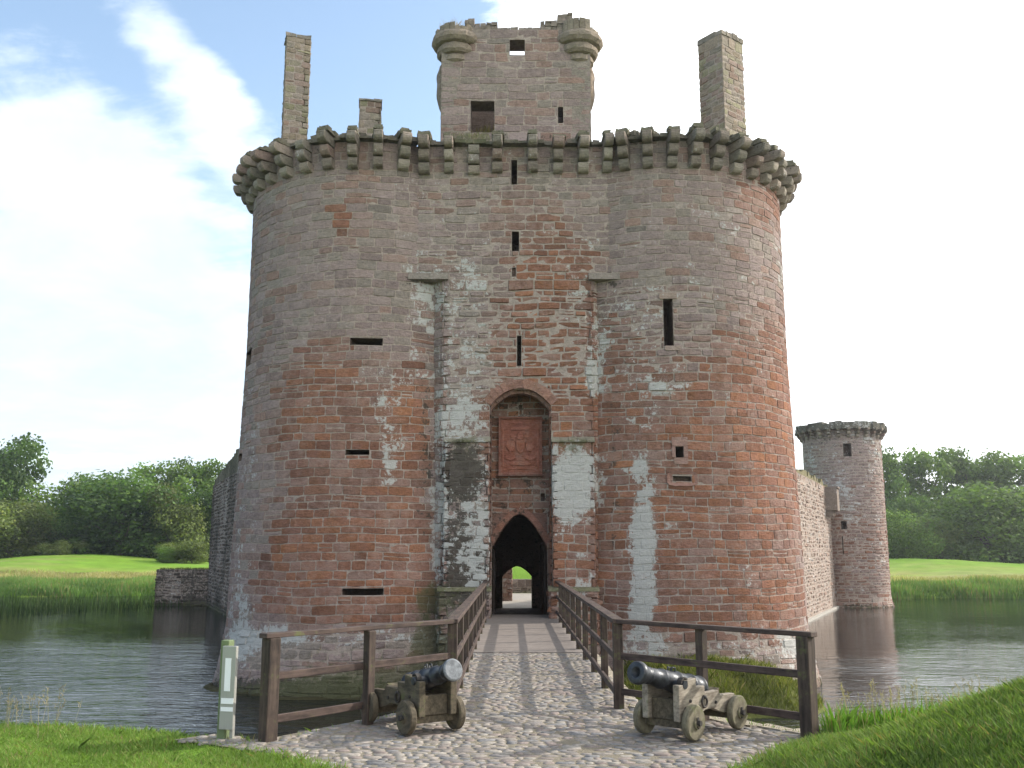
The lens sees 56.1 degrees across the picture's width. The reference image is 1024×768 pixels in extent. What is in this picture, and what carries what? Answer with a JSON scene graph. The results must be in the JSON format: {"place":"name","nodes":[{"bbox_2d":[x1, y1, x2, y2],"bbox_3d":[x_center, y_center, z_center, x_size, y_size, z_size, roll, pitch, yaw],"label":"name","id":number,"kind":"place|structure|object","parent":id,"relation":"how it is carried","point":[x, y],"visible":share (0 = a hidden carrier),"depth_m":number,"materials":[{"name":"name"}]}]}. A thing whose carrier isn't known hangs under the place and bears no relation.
{"place":"outdoors","nodes":[
{"label":"outdoors","id":0,"kind":"place"},
{"bbox_2d":[0,683,81,732],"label":"wild grass","id":1,"kind":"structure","parent":0,"point":[8,701],"depth_m":11.35,"materials":[{"name":"green plant"}]},
{"bbox_2d":[174,653,800,767],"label":"path","id":2,"kind":"structure","parent":0,"point":[465,748],"depth_m":10.84,"materials":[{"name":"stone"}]},
{"bbox_2d":[360,659,465,734],"bbox_3d":[-1.104,3.611,11.325,0.830,0.855,1.677,7,-12,-33],"label":"ship cannon","id":3,"kind":"object","parent":2,"relation":"on","point":[413,699],"visible":0.99,"depth_m":11.01,"materials":[{"name":"brown wood"}]},
{"bbox_2d":[627,661,747,740],"bbox_3d":[1.923,3.544,10.970,0.830,0.868,1.798,-9,-13,41],"label":"ship cannon","id":4,"kind":"object","parent":2,"relation":"on","point":[686,703],"visible":1,"depth_m":10.75,"materials":[{"name":"brown wood"}]},
{"bbox_2d":[0,595,1023,738],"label":"water","id":5,"kind":"structure","parent":0,"point":[143,666],"depth_m":38.96,"materials":[{"name":"black liquid"}]},
{"bbox_2d":[0,574,155,596],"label":"reeds","id":6,"kind":"object","parent":5,"relation":"in","point":[51,585],"visible":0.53,"depth_m":96.89,"materials":[{"name":"green plant"}]},
{"bbox_2d":[0,592,192,615],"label":"reeds","id":7,"kind":"object","parent":5,"relation":"in","point":[54,606],"visible":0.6,"depth_m":77.09,"materials":[{"name":"green plant"}]},
{"bbox_2d":[0,554,1023,767],"bbox_3d":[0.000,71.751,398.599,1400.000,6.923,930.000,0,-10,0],"label":"ground","id":8,"kind":"structure","parent":0,"point":[905,567],"depth_m":118.00,"materials":[{"name":"green plant"}]},
{"bbox_2d":[0,432,54,556],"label":"broadleaf tree","id":9,"kind":"object","parent":8,"relation":"on","point":[14,479],"visible":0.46,"depth_m":155.89,"materials":[{"name":"green plant"}]},
{"bbox_2d":[0,495,68,557],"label":"willow tree","id":10,"kind":"object","parent":8,"relation":"on","point":[16,521],"visible":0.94,"depth_m":139.40,"materials":[{"name":"green plant"}]},
{"bbox_2d":[13,507,73,556],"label":"broadleaf tree","id":11,"kind":"object","parent":8,"relation":"on","point":[59,534],"visible":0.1,"depth_m":149.15,"materials":[{"name":"green plant"}]},
{"bbox_2d":[8,472,93,533],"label":"broadleaf tree","id":12,"kind":"object","parent":8,"relation":"on","point":[52,494],"visible":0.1,"depth_m":156.90,"materials":[{"name":"green plant"}]},
{"bbox_2d":[37,539,89,554],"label":"shrub","id":13,"kind":"object","parent":8,"relation":"on","point":[58,548],"visible":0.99,"depth_m":135.80,"materials":[{"name":"green plant"}]},
{"bbox_2d":[29,516,117,554],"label":"broadleaf tree","id":14,"kind":"object","parent":8,"relation":"on","point":[68,533],"visible":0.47,"depth_m":144.71,"materials":[{"name":"green plant"}]},
{"bbox_2d":[0,569,156,584],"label":"grass","id":15,"kind":"structure","parent":8,"relation":"on","point":[106,574],"depth_m":112.59,"materials":[{"name":"plant"}]},
{"bbox_2d":[58,474,130,553],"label":"broadleaf tree","id":16,"kind":"object","parent":8,"relation":"on","point":[81,496],"depth_m":157.30,"materials":[{"name":"green plant"}]},
{"bbox_2d":[46,467,189,555],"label":"oak tree","id":17,"kind":"object","parent":8,"relation":"on","point":[128,501],"visible":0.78,"depth_m":142.90,"materials":[{"name":"green plant"}]},
{"bbox_2d":[104,517,210,557],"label":"broadleaf tree","id":18,"kind":"object","parent":8,"relation":"on","point":[129,547],"visible":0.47,"depth_m":144.21,"materials":[{"name":"green plant"}]},
{"bbox_2d":[128,456,199,514],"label":"ash tree","id":19,"kind":"object","parent":8,"relation":"on","point":[169,473],"visible":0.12,"depth_m":158.12,"materials":[{"name":"green plant"}]},
{"bbox_2d":[154,545,190,562],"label":"shrub","id":20,"kind":"object","parent":8,"relation":"on","point":[164,557],"visible":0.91,"depth_m":133.98,"materials":[{"name":"green plant"}]},
{"bbox_2d":[142,482,210,560],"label":"broadleaf tree","id":21,"kind":"object","parent":8,"relation":"on","point":[185,524],"visible":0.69,"depth_m":143.44,"materials":[{"name":"green plant"}]},
{"bbox_2d":[154,567,208,605],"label":"ruined wall","id":22,"kind":"structure","parent":8,"relation":"on","point":[177,584],"depth_m":78.73,"materials":[{"name":"stone"}]},
{"bbox_2d":[155,539,209,563],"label":"shrub","id":23,"kind":"object","parent":8,"relation":"on","point":[194,548],"visible":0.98,"depth_m":134.13,"materials":[{"name":"green plant"}]},
{"bbox_2d":[180,484,212,561],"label":"broadleaf tree","id":24,"kind":"object","parent":8,"relation":"on","point":[206,502],"visible":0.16,"depth_m":149.39,"materials":[{"name":"green plant"}]},
{"bbox_2d":[0,712,393,767],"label":"grass","id":25,"kind":"structure","parent":8,"relation":"on","point":[108,742],"depth_m":9.98,"materials":[{"name":"green plant"}]},
{"bbox_2d":[169,458,225,510],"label":"ash tree","id":26,"kind":"object","parent":8,"relation":"on","point":[204,474],"visible":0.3,"depth_m":157.67,"materials":[{"name":"green plant"}]},
{"bbox_2d":[206,449,238,616],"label":"curtain wall","id":27,"kind":"structure","parent":8,"relation":"on","point":[222,512],"depth_m":70.90,"materials":[{"name":"stone"}]},
{"bbox_2d":[217,639,238,738],"bbox_3d":[-3.176,3.465,10.771,0.226,1.143,0.181,-2,-10,14],"label":"marker sign","id":28,"kind":"object","parent":8,"relation":"on","point":[227,691],"visible":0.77,"depth_m":10.70,"materials":[{"name":"green paint"}]},
{"bbox_2d":[182,704,799,767],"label":"weeds","id":29,"kind":"object","parent":8,"relation":"on","point":[389,715],"visible":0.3,"depth_m":10.14,"materials":[{"name":"green plant"}]},
{"bbox_2d":[503,568,512,600],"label":"courtyard pier","id":30,"kind":"structure","parent":8,"relation":"on","point":[507,585],"depth_m":50.91,"materials":[{"name":"stone"}]},
{"bbox_2d":[0,683,1022,767],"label":"weeds","id":31,"kind":"object","parent":8,"relation":"on","point":[84,742],"visible":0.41,"depth_m":9.65,"materials":[{"name":"green plant"}]},
{"bbox_2d":[212,12,821,698],"bbox_3d":[0.169,-1.415,38.578,21.516,25.964,16.281,0,-10,0],"label":"castle gatehouse","id":32,"kind":"object","parent":8,"relation":"on","point":[514,316],"visible":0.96,"depth_m":31.62,"materials":[{"name":"stone"}]},
{"bbox_2d":[512,579,530,592],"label":"courtyard wall","id":33,"kind":"structure","parent":8,"relation":"on","point":[521,585],"depth_m":60.70,"materials":[{"name":"stone"}]},
{"bbox_2d":[473,615,588,652],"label":"timber bridge","id":34,"kind":"structure","parent":8,"relation":"on","point":[523,634],"depth_m":23.42,"materials":[{"name":"grey wood"}]},
{"bbox_2d":[258,580,488,742],"bbox_3d":[-0.919,5.253,20.217,1.873,1.614,20.004,-1,-10,6],"label":"timber railing","id":35,"kind":"object","parent":34,"relation":"on","point":[465,621],"visible":0.7,"depth_m":11.59,"materials":[{"name":"brown wood"}]},
{"bbox_2d":[555,581,818,738],"bbox_3d":[1.533,5.266,20.298,1.906,1.613,19.835,1,-10,-6],"label":"timber railing","id":36,"kind":"object","parent":34,"relation":"on","point":[804,673],"visible":0.73,"depth_m":12.18,"materials":[{"name":"brown wood"}]},
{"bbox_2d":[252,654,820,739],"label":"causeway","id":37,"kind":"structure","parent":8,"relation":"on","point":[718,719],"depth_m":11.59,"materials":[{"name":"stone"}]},
{"bbox_2d":[612,652,825,714],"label":"grass","id":38,"kind":"structure","parent":8,"relation":"on","point":[790,684],"depth_m":26.58,"materials":[{"name":"green plant"}]},
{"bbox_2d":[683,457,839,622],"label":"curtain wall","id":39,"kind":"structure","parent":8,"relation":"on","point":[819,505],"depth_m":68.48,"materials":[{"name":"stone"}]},
{"bbox_2d":[794,421,894,607],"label":"corner tower","id":40,"kind":"structure","parent":8,"relation":"on","point":[846,457],"depth_m":77.27,"materials":[{"name":"stone"}]},
{"bbox_2d":[713,673,1023,767],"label":"grass","id":41,"kind":"structure","parent":8,"relation":"on","point":[889,740],"depth_m":8.20,"materials":[{"name":"green plant"}]},
{"bbox_2d":[881,444,924,516],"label":"ash tree","id":42,"kind":"object","parent":8,"relation":"on","point":[890,465],"visible":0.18,"depth_m":165.80,"materials":[{"name":"green plant"}]},
{"bbox_2d":[818,684,992,733],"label":"water plants","id":43,"kind":"object","parent":8,"relation":"on","point":[843,719],"visible":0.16,"depth_m":10.88,"materials":[{"name":"green plant"}]},
{"bbox_2d":[885,493,937,558],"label":"broadleaf tree","id":44,"kind":"object","parent":8,"relation":"on","point":[921,508],"visible":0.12,"depth_m":157.30,"materials":[{"name":"green plant"}]},
{"bbox_2d":[886,505,948,558],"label":"willow tree","id":45,"kind":"object","parent":8,"relation":"on","point":[900,541],"visible":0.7,"depth_m":139.80,"materials":[{"name":"green plant"}]},
{"bbox_2d":[883,444,970,506],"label":"ash tree","id":46,"kind":"object","parent":8,"relation":"on","point":[924,461],"visible":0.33,"depth_m":168.03,"materials":[{"name":"green plant"}]},
{"bbox_2d":[897,489,963,519],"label":"broadleaf tree","id":47,"kind":"object","parent":8,"relation":"on","point":[932,495],"visible":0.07,"depth_m":165.10,"materials":[{"name":"green plant"}]},
{"bbox_2d":[902,515,967,559],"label":"willow tree","id":48,"kind":"object","parent":8,"relation":"on","point":[949,534],"visible":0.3,"depth_m":143.14,"materials":[{"name":"green plant"}]},
{"bbox_2d":[903,503,984,558],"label":"broadleaf tree","id":49,"kind":"object","parent":8,"relation":"on","point":[938,513],"visible":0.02,"depth_m":156.52,"materials":[{"name":"green plant"}]},
{"bbox_2d":[890,574,1023,598],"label":"reeds","id":50,"kind":"object","parent":8,"relation":"on","point":[989,586],"visible":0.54,"depth_m":92.16,"materials":[{"name":"green plant"}]},
{"bbox_2d":[925,445,995,517],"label":"ash tree","id":51,"kind":"object","parent":8,"relation":"on","point":[964,468],"visible":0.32,"depth_m":169.80,"materials":[{"name":"green plant"}]},
{"bbox_2d":[914,479,1023,562],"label":"willow tree","id":52,"kind":"object","parent":8,"relation":"on","point":[990,510],"visible":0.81,"depth_m":141.07,"materials":[{"name":"green plant"}]},
{"bbox_2d":[971,448,1023,517],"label":"ash tree","id":53,"kind":"object","parent":8,"relation":"on","point":[1002,466],"visible":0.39,"depth_m":167.09,"materials":[{"name":"green plant"}]},
{"bbox_2d":[974,514,1023,563],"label":"willow tree","id":54,"kind":"object","parent":8,"relation":"on","point":[1012,546],"visible":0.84,"depth_m":138.93,"materials":[{"name":"green plant"}]},
{"bbox_2d":[980,484,1023,557],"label":"broadleaf tree","id":55,"kind":"object","parent":8,"relation":"on","point":[1016,508],"visible":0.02,"depth_m":163.35,"materials":[{"name":"green plant"}]},
{"bbox_2d":[1006,451,1023,486],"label":"ash tree","id":56,"kind":"object","parent":8,"relation":"on","point":[1022,474],"visible":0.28,"depth_m":170.04,"materials":[{"name":"green plant"}]},
{"bbox_2d":[0,0,1023,520],"label":"sky","id":57,"kind":"structure","parent":0,"point":[126,126],"materials":[{"name":"white"}]},
{"bbox_2d":[829,676,1017,725],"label":"wild grass","id":58,"kind":"structure","parent":0,"point":[898,696],"depth_m":11.16,"materials":[{"name":"green plant"}]},
{"bbox_2d":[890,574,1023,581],"bbox_3d":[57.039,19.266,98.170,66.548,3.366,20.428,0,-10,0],"label":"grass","id":59,"kind":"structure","parent":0,"point":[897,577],"depth_m":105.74,"materials":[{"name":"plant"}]}
]}

